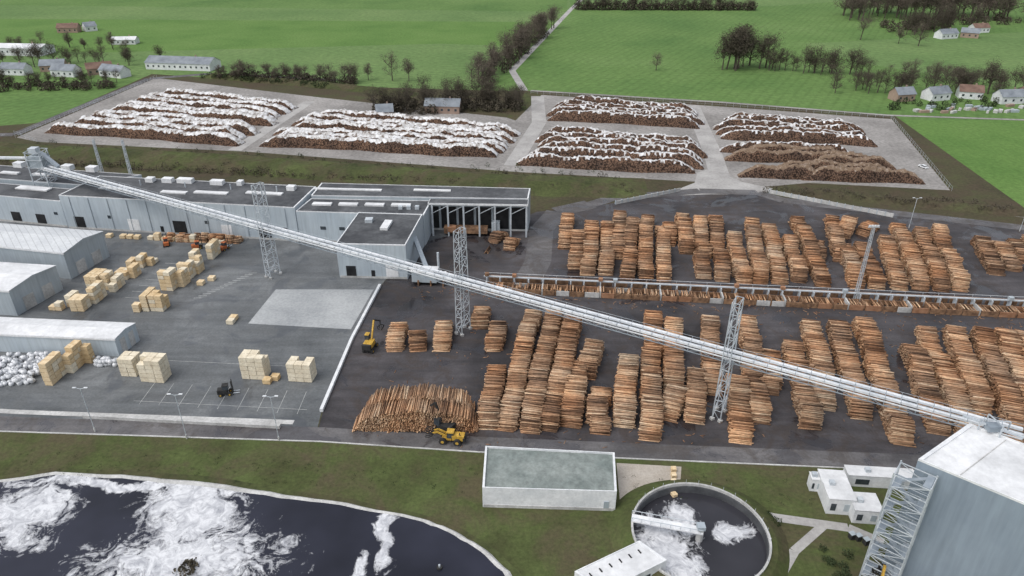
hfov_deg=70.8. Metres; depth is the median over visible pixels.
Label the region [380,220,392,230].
skylights
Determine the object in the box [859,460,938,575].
stair tower
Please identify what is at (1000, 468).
roof
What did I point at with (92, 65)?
roof
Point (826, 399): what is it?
log pile
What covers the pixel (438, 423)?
log handler
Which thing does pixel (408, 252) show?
walls
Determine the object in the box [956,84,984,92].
roof
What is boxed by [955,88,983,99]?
walls
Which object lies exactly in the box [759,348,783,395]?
log pile
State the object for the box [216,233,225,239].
timber bundle
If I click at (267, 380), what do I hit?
lumber stack
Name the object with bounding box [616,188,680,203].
panels
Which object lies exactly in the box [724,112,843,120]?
frosted log stack
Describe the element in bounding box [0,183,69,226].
timber shed
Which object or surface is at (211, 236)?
timber bundle
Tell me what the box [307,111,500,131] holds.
frosted log stack
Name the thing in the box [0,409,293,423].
concrete gutter
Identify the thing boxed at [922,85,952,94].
roof
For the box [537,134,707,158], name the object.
frosted log stack
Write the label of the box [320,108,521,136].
frosted log stack
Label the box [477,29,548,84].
hedge
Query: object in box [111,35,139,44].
industrial shed
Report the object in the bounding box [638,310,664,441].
log pile
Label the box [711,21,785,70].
tree line
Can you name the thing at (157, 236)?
lumber stack
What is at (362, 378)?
log yard pavement
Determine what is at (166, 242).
forklift
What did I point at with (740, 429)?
log pile
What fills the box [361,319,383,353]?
material handler
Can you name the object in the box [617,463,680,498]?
court pavement
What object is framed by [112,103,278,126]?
frosted log stack
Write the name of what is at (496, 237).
log pile
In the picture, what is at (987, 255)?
log pile
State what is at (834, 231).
log pile
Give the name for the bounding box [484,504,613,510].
plinth
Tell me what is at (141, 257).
lumber stack
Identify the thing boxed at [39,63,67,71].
walls
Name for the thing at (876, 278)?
log pile
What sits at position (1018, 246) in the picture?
log pile
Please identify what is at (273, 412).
street lamp
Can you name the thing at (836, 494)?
site container
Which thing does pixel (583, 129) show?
frosted log stack
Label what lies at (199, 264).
lumber stack
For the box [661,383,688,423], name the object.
log pile
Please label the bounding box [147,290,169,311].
lumber stack
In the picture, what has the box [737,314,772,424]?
log pile
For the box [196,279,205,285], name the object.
lumber stack
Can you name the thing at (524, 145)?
storage lane
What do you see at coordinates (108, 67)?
roof
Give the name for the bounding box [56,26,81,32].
walls
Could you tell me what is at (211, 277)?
lumber stack
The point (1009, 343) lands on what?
log pile
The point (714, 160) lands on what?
storage lane
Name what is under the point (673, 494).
pallet stack
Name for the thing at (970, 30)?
roof
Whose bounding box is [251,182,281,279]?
lattice pylon
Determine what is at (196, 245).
forklift
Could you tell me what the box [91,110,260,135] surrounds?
frosted log stack
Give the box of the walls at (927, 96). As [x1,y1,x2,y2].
[920,91,950,101]
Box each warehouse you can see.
[0,223,109,278]
[0,262,62,315]
[0,317,139,356]
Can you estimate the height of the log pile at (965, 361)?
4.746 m
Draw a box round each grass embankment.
[0,142,647,197]
[199,72,418,97]
[773,186,1023,217]
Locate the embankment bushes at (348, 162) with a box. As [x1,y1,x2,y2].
[38,139,594,176]
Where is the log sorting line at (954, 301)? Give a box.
[484,272,1023,317]
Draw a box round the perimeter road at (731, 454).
[0,416,922,469]
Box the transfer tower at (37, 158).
[0,146,59,186]
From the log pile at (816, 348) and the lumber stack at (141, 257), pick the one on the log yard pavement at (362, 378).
the log pile at (816, 348)
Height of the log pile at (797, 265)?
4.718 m
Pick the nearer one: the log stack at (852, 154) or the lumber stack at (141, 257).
the lumber stack at (141, 257)
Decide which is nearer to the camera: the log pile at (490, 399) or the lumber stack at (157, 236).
the log pile at (490, 399)
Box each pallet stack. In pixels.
[670,466,676,471]
[670,472,676,477]
[670,491,677,497]
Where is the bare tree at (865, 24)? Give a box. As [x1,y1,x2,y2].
[858,14,879,39]
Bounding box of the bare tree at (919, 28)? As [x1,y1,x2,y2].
[910,21,932,45]
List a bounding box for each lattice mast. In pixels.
[92,139,103,171]
[121,140,132,173]
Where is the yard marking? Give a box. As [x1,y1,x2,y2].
[125,263,306,413]
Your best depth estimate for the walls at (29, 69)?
504.64 m
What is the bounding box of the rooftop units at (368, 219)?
[365,217,372,222]
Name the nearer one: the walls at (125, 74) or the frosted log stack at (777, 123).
the frosted log stack at (777, 123)
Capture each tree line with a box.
[214,58,363,81]
[361,72,528,111]
[464,4,563,87]
[575,0,756,9]
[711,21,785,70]
[746,37,878,75]
[833,0,1023,20]
[886,57,1023,85]
[899,0,985,34]
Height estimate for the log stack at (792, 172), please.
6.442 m
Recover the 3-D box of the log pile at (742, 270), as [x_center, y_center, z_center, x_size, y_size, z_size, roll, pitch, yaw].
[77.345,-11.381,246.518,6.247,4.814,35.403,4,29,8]
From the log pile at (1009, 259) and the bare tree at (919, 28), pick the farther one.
the bare tree at (919, 28)
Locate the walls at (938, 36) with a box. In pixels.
[933,33,958,38]
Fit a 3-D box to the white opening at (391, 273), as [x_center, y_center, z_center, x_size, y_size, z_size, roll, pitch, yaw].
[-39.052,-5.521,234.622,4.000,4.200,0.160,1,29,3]
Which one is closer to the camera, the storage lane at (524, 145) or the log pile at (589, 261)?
the log pile at (589, 261)
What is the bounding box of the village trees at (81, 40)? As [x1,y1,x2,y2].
[5,30,129,49]
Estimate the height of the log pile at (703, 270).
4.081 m
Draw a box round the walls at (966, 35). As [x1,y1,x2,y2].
[960,32,978,38]
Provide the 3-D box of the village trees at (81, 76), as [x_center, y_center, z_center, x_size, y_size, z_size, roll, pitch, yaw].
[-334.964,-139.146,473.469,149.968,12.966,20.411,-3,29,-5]
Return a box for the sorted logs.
[493,282,1023,312]
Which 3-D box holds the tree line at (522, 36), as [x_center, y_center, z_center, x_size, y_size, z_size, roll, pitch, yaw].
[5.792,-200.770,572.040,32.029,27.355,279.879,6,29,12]
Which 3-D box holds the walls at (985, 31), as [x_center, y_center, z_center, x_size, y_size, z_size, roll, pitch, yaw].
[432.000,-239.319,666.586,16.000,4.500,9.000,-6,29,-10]
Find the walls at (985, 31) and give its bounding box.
[968,27,989,32]
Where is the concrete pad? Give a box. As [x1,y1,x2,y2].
[248,289,373,328]
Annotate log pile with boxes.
[385,322,408,351]
[408,330,427,351]
[432,320,453,351]
[470,306,491,329]
[477,364,507,429]
[484,320,507,351]
[488,230,508,243]
[495,309,542,432]
[503,237,520,250]
[519,309,563,434]
[538,315,582,432]
[557,213,574,249]
[560,360,587,428]
[567,229,585,269]
[577,338,604,380]
[579,220,599,275]
[584,386,612,435]
[597,220,614,275]
[610,210,626,259]
[611,353,639,428]
[619,216,640,279]
[637,214,654,280]
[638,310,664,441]
[654,225,671,281]
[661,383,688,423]
[662,221,676,246]
[662,316,685,389]
[674,212,694,254]
[683,367,707,424]
[692,215,713,258]
[692,250,712,279]
[699,314,725,396]
[707,215,731,282]
[724,373,754,444]
[726,231,753,284]
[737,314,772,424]
[744,217,769,284]
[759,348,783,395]
[761,223,788,284]
[781,339,824,430]
[782,234,808,283]
[788,216,831,288]
[799,318,835,380]
[808,363,836,411]
[818,240,827,260]
[822,214,846,261]
[825,319,873,420]
[839,214,857,238]
[839,243,865,289]
[850,316,915,447]
[852,241,886,289]
[855,220,879,237]
[876,234,909,290]
[888,222,930,291]
[897,343,951,436]
[911,226,950,292]
[914,325,981,432]
[930,223,970,292]
[941,324,994,416]
[968,326,1023,442]
[970,235,1005,275]
[992,240,1022,272]
[993,327,1023,401]
[1005,238,1023,263]
[1014,329,1023,355]
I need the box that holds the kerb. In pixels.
[0,430,843,468]
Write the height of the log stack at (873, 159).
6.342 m
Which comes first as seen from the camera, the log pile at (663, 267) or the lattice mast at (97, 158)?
the log pile at (663, 267)
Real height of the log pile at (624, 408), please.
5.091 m
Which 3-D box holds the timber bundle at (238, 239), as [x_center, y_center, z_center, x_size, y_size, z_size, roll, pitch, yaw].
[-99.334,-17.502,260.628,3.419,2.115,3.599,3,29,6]
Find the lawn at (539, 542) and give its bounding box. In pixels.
[0,432,906,575]
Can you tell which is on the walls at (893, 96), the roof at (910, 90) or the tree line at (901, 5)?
the roof at (910, 90)
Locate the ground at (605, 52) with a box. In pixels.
[0,0,1023,125]
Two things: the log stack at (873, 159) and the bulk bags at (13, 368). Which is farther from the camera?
the log stack at (873, 159)
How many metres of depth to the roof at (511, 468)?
150.13 m
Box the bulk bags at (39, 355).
[6,350,96,361]
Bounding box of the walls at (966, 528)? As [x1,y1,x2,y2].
[879,461,1023,575]
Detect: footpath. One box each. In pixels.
[771,513,884,542]
[788,523,826,571]
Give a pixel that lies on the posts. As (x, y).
(829, 202)
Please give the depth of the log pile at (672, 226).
260.43 m
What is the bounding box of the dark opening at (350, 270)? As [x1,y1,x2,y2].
[346,266,374,275]
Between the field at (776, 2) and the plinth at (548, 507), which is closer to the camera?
the plinth at (548, 507)
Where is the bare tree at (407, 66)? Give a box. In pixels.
[399,58,414,79]
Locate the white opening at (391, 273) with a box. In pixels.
[386,265,398,276]
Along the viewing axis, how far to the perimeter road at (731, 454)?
165.07 m
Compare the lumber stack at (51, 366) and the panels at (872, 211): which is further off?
the panels at (872, 211)
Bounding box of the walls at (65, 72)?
[50,69,81,76]
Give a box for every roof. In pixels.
[0,62,32,69]
[0,166,134,183]
[38,59,67,65]
[49,63,80,70]
[55,23,80,27]
[81,21,96,26]
[84,61,111,69]
[97,63,130,71]
[338,213,420,243]
[375,103,393,111]
[424,98,461,106]
[485,448,613,489]
[889,86,916,94]
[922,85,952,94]
[925,426,1023,501]
[934,28,958,33]
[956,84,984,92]
[961,27,980,33]
[967,23,990,27]
[992,89,1023,97]
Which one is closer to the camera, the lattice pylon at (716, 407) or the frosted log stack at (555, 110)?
the lattice pylon at (716, 407)
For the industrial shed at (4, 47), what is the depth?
567.49 m
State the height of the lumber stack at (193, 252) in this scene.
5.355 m
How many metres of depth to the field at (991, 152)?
362.72 m
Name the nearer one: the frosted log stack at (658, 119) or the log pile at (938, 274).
the log pile at (938, 274)
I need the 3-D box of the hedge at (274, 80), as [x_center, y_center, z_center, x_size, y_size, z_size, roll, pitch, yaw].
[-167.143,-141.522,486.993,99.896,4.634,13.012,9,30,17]
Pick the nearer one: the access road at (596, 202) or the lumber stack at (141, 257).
the lumber stack at (141, 257)
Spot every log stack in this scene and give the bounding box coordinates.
[45,121,245,146]
[75,115,246,138]
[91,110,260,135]
[102,109,256,128]
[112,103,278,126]
[124,100,276,119]
[136,95,281,117]
[148,92,292,114]
[164,88,298,110]
[259,132,498,157]
[272,127,507,150]
[279,129,504,153]
[291,116,516,143]
[294,120,508,144]
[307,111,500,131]
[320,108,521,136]
[516,152,694,173]
[528,145,703,169]
[534,131,688,143]
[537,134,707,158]
[544,125,699,146]
[544,140,702,163]
[546,105,704,124]
[547,109,699,128]
[551,103,687,112]
[553,99,697,116]
[573,95,698,114]
[713,118,853,130]
[716,125,866,136]
[719,140,848,152]
[720,129,877,146]
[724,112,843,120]
[724,148,854,162]
[729,114,865,134]
[737,164,815,179]
[746,143,837,151]
[781,159,886,168]
[801,164,925,184]
[811,154,896,169]
[830,151,866,157]
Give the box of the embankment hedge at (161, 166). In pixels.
[0,158,626,190]
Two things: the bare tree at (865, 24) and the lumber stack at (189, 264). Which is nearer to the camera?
the lumber stack at (189, 264)
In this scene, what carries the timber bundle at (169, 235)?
on the yard pavement at (188, 324)
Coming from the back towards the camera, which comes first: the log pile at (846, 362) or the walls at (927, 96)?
the walls at (927, 96)
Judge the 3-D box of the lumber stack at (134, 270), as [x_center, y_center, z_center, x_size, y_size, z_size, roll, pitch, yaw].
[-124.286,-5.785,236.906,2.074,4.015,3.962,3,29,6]
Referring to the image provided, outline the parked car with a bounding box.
[918,164,928,168]
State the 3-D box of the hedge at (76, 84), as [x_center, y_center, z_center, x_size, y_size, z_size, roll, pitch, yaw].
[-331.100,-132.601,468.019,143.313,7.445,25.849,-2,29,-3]
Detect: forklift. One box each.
[162,233,169,246]
[191,237,204,248]
[217,379,239,396]
[220,237,231,251]
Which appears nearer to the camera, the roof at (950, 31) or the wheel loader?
the wheel loader
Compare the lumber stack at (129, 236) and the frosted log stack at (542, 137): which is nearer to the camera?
the lumber stack at (129, 236)
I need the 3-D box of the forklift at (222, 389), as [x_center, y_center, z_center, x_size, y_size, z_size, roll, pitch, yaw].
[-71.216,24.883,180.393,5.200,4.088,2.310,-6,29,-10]
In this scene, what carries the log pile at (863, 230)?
on the log yard pavement at (362, 378)
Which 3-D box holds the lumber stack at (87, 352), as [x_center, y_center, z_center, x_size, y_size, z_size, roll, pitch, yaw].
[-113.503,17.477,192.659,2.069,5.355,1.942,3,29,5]
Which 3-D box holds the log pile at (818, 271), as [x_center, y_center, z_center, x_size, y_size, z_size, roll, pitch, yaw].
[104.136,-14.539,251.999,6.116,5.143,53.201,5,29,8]
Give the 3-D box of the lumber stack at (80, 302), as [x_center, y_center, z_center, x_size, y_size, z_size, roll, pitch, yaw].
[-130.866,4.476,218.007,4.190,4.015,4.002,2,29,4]
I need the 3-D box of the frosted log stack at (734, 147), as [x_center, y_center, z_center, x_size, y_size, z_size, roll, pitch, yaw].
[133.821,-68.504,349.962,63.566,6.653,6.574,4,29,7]
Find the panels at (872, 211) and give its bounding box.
[769,190,893,216]
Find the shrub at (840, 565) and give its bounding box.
[826,557,851,575]
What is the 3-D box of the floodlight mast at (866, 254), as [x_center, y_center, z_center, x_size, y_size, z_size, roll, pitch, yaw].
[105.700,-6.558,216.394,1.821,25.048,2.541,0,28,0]
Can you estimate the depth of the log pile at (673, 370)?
189.85 m
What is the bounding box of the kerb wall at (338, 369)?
[319,284,380,411]
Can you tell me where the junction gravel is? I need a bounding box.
[681,168,772,194]
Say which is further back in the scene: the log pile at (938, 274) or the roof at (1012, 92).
the roof at (1012, 92)
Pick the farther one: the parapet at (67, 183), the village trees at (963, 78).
the village trees at (963, 78)
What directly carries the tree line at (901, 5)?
on the ground at (605, 52)
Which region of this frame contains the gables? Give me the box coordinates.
[923,87,932,93]
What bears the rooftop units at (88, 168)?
on the roof at (24, 174)
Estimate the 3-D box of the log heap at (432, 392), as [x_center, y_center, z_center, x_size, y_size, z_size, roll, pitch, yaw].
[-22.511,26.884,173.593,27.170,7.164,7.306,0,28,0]
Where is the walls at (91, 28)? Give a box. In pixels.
[82,26,97,31]
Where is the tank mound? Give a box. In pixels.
[608,479,789,575]
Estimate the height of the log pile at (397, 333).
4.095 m
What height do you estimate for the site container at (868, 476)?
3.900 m
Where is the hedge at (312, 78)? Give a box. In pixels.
[211,70,358,84]
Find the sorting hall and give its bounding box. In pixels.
[296,198,431,245]
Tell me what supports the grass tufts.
on the lawn at (539, 542)
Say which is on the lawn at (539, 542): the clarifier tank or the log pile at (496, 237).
the clarifier tank
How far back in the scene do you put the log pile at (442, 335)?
198.65 m
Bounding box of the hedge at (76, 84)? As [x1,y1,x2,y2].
[0,77,116,91]
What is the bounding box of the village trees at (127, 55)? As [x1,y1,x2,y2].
[0,40,165,66]
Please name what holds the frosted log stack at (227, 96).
on the storage yard at (896, 149)
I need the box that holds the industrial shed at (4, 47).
[0,43,55,55]
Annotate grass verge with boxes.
[0,74,1023,426]
[507,91,542,120]
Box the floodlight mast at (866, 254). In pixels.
[852,228,874,298]
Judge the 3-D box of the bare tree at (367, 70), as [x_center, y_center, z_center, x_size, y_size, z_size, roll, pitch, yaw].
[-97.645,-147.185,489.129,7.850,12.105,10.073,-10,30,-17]
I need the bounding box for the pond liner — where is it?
[0,472,511,575]
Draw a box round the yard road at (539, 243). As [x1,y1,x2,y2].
[513,201,596,283]
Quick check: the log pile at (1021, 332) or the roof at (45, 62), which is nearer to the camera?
the log pile at (1021, 332)
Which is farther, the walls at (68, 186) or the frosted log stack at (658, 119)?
the frosted log stack at (658, 119)
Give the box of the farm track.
[531,90,1023,120]
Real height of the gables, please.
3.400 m
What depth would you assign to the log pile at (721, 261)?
248.18 m
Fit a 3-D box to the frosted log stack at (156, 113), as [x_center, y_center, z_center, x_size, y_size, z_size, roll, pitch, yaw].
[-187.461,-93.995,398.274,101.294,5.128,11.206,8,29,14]
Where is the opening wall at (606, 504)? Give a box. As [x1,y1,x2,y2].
[603,501,608,507]
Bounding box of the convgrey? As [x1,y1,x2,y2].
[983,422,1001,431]
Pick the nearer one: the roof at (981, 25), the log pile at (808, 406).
the log pile at (808, 406)
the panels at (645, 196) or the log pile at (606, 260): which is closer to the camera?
the log pile at (606, 260)
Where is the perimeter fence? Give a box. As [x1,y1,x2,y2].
[14,75,952,190]
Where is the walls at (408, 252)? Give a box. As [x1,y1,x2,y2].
[336,215,423,278]
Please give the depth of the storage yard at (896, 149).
371.60 m
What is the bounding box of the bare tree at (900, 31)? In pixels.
[893,25,908,43]
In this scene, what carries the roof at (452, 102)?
on the walls at (446, 111)
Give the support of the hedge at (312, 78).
on the field at (435, 62)
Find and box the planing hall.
[311,183,529,230]
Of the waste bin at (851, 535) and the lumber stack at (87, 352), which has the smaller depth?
the waste bin at (851, 535)
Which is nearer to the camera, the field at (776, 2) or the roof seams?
the roof seams
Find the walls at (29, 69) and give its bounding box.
[0,66,33,75]
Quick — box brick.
[919,103,1014,113]
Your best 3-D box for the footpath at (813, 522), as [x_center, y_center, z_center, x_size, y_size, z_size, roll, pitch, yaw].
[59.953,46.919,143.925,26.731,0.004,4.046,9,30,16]
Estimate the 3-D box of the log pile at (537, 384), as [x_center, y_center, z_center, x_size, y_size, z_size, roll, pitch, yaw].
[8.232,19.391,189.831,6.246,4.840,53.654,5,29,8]
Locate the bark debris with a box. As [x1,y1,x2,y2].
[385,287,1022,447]
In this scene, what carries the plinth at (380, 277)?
on the yard pavement at (188, 324)
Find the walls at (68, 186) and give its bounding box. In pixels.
[0,175,141,188]
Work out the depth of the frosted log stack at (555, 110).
402.37 m
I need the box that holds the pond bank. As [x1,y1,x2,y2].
[0,468,520,575]
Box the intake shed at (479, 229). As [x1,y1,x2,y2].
[428,199,527,237]
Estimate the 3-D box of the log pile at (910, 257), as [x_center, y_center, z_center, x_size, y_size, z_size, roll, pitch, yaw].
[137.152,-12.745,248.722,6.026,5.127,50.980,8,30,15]
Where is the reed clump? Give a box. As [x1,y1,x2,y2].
[172,557,198,575]
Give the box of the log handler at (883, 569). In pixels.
[872,563,885,575]
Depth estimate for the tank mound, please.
141.82 m
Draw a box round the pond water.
[0,475,504,575]
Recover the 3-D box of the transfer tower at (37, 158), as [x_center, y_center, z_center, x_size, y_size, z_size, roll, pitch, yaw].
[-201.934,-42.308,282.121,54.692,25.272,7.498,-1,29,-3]
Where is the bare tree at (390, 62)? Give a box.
[382,50,399,80]
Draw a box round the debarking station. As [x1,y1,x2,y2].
[411,236,465,286]
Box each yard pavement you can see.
[0,221,455,432]
[319,194,1023,466]
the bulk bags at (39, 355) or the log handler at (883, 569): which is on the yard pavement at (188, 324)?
the bulk bags at (39, 355)
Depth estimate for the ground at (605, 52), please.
528.86 m
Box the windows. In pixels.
[147,65,207,68]
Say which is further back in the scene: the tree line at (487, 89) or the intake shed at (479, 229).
the tree line at (487, 89)
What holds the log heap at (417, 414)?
on the log yard pavement at (362, 378)
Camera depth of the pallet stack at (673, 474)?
154.84 m
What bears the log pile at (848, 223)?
on the log yard pavement at (362, 378)
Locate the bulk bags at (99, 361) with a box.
[93,355,117,367]
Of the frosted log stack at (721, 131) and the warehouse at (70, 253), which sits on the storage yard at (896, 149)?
the frosted log stack at (721, 131)
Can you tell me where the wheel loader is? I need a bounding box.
[424,426,465,445]
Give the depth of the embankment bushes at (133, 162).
326.52 m
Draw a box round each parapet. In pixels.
[0,165,140,184]
[336,212,421,245]
[482,446,616,493]
[918,423,1023,504]
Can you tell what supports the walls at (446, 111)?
on the storage yard at (896, 149)
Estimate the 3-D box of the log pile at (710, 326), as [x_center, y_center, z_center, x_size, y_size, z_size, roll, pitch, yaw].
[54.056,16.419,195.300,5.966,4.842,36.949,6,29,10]
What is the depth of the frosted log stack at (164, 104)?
412.16 m
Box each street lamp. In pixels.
[72,387,95,431]
[167,393,187,438]
[262,395,279,440]
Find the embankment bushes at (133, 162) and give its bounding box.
[0,142,632,192]
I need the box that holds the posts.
[769,189,885,215]
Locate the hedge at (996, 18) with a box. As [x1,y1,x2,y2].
[879,10,1021,31]
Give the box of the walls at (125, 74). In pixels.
[98,70,130,78]
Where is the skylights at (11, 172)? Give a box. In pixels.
[0,171,80,177]
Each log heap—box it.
[352,396,478,432]
[365,382,475,411]
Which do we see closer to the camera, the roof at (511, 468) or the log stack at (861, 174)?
the roof at (511, 468)
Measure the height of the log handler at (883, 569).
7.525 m
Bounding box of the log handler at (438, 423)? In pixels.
[429,402,455,431]
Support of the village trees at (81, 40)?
on the field at (435, 62)
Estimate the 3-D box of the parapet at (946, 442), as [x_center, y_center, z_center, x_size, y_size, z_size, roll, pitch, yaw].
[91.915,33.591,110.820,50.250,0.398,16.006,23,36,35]
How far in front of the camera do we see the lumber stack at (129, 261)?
241.87 m
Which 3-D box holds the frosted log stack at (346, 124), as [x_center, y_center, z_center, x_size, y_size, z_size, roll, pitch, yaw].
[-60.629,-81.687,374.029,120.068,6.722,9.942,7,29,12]
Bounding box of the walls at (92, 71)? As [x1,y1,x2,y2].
[87,69,98,75]
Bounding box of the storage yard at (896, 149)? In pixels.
[17,79,948,189]
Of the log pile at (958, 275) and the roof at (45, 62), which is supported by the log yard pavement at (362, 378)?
the log pile at (958, 275)
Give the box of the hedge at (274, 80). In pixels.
[199,71,328,87]
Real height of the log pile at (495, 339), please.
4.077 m
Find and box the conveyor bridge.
[39,163,1023,439]
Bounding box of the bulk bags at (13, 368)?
[0,355,44,386]
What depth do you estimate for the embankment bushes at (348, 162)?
335.11 m
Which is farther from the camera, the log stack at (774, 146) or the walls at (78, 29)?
the walls at (78, 29)
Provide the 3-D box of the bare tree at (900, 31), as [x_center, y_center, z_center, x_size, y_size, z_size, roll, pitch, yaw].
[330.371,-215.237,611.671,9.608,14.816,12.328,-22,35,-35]
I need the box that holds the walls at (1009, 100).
[991,94,1023,103]
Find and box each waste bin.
[848,531,855,539]
[855,532,862,541]
[862,536,870,545]
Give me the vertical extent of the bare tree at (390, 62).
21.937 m
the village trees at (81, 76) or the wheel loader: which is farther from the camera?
the village trees at (81, 76)
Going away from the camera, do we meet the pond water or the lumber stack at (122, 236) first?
the pond water
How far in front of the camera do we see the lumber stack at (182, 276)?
230.31 m
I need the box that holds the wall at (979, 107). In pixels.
[925,103,1019,112]
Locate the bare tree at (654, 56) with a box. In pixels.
[651,51,662,68]
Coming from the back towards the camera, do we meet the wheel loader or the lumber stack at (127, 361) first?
the lumber stack at (127, 361)
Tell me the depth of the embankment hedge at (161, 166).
326.02 m
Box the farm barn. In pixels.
[144,55,220,70]
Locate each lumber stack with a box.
[38,351,66,385]
[48,300,65,310]
[61,340,84,372]
[64,290,78,306]
[68,294,91,311]
[79,343,94,362]
[83,268,106,286]
[86,280,107,303]
[99,270,113,289]
[105,233,113,237]
[107,273,125,291]
[114,267,129,279]
[116,351,140,376]
[119,233,126,238]
[125,257,135,266]
[126,234,133,238]
[126,262,141,278]
[131,302,141,311]
[133,234,141,239]
[135,252,147,267]
[136,352,171,382]
[139,287,155,311]
[145,257,158,265]
[147,235,153,239]
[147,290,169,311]
[153,232,161,240]
[157,267,177,290]
[175,267,190,286]
[176,259,196,278]
[188,248,200,259]
[189,234,196,241]
[193,255,204,273]
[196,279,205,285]
[205,238,220,259]
[207,275,215,280]
[226,314,238,324]
[238,349,270,379]
[262,376,272,383]
[270,373,280,380]
[285,356,316,381]
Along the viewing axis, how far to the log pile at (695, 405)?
173.31 m
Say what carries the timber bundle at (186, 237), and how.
on the yard pavement at (188, 324)
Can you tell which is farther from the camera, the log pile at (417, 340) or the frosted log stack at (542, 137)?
the frosted log stack at (542, 137)
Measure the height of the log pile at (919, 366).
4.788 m
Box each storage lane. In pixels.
[229,101,313,150]
[504,96,545,165]
[688,105,729,175]
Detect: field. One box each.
[0,0,567,11]
[0,0,570,89]
[0,19,555,51]
[576,0,844,6]
[807,32,1023,86]
[902,120,1023,206]
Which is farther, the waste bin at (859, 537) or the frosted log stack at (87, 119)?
the frosted log stack at (87, 119)
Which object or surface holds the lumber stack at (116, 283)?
on the yard pavement at (188, 324)
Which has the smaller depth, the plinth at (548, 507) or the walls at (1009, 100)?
the plinth at (548, 507)
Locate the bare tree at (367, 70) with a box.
[363,63,372,79]
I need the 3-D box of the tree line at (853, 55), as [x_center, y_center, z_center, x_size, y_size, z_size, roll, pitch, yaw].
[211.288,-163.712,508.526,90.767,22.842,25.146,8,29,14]
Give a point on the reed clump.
(191, 563)
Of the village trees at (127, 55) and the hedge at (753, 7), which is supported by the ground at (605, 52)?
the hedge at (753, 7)
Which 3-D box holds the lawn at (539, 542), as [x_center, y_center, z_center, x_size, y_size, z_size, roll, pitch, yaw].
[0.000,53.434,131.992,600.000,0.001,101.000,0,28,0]
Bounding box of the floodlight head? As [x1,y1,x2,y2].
[868,225,879,227]
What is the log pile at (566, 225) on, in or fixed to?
on the log yard pavement at (362, 378)
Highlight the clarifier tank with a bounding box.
[631,480,771,575]
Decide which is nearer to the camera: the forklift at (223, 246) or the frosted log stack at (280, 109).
the forklift at (223, 246)
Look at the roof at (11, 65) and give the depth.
504.44 m
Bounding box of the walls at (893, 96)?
[887,91,915,101]
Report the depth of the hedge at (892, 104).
429.83 m
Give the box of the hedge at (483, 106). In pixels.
[371,95,526,114]
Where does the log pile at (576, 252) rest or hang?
on the log yard pavement at (362, 378)
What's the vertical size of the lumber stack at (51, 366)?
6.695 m
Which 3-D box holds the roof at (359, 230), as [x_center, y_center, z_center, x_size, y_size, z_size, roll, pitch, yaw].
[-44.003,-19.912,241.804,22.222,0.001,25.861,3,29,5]
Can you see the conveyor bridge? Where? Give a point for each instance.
(807, 373)
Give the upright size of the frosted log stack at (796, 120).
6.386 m
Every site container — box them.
[807,471,819,491]
[817,469,856,514]
[843,465,913,489]
[849,492,881,523]
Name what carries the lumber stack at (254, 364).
on the yard pavement at (188, 324)
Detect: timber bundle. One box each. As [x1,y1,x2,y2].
[165,232,175,241]
[175,233,185,242]
[183,234,190,242]
[192,233,200,242]
[198,232,208,242]
[208,233,217,241]
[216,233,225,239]
[225,235,234,243]
[232,236,243,243]
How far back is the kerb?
164.32 m
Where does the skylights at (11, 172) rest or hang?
on the roof at (24, 174)
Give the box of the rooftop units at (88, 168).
[12,161,99,172]
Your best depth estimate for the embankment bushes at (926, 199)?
294.18 m
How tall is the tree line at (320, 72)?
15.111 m
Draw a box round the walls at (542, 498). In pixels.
[482,490,616,509]
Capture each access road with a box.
[0,73,331,135]
[582,188,1023,229]
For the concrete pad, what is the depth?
218.87 m
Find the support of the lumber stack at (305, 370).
on the yard pavement at (188, 324)
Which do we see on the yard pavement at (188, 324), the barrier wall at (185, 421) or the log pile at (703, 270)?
the barrier wall at (185, 421)
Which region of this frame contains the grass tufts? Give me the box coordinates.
[14,452,813,502]
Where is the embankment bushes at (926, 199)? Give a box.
[762,185,1012,210]
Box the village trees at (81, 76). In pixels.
[0,66,120,86]
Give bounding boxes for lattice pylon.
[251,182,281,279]
[453,227,471,336]
[709,296,743,422]
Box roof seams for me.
[960,440,1005,474]
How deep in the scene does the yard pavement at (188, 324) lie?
204.49 m
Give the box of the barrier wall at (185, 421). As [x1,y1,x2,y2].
[82,414,280,428]
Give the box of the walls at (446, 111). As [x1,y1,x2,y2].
[425,106,461,113]
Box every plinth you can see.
[340,275,406,278]
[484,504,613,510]
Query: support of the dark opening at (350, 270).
attached to the walls at (408, 252)
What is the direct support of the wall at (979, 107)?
on the ground at (605, 52)
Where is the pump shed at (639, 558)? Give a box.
[574,540,666,575]
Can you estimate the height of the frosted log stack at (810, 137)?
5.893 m
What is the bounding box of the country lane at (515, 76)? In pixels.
[509,0,581,90]
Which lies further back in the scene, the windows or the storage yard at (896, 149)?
the windows
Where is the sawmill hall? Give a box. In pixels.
[59,176,315,240]
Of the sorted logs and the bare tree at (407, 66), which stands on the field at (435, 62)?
the bare tree at (407, 66)
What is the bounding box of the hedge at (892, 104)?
[887,95,998,109]
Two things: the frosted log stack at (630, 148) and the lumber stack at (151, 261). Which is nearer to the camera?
the lumber stack at (151, 261)
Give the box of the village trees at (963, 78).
[825,57,1023,93]
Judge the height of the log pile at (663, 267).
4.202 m
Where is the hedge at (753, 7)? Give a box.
[572,0,757,10]
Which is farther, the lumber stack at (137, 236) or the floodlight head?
the lumber stack at (137, 236)
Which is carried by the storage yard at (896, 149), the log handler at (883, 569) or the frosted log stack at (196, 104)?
the frosted log stack at (196, 104)

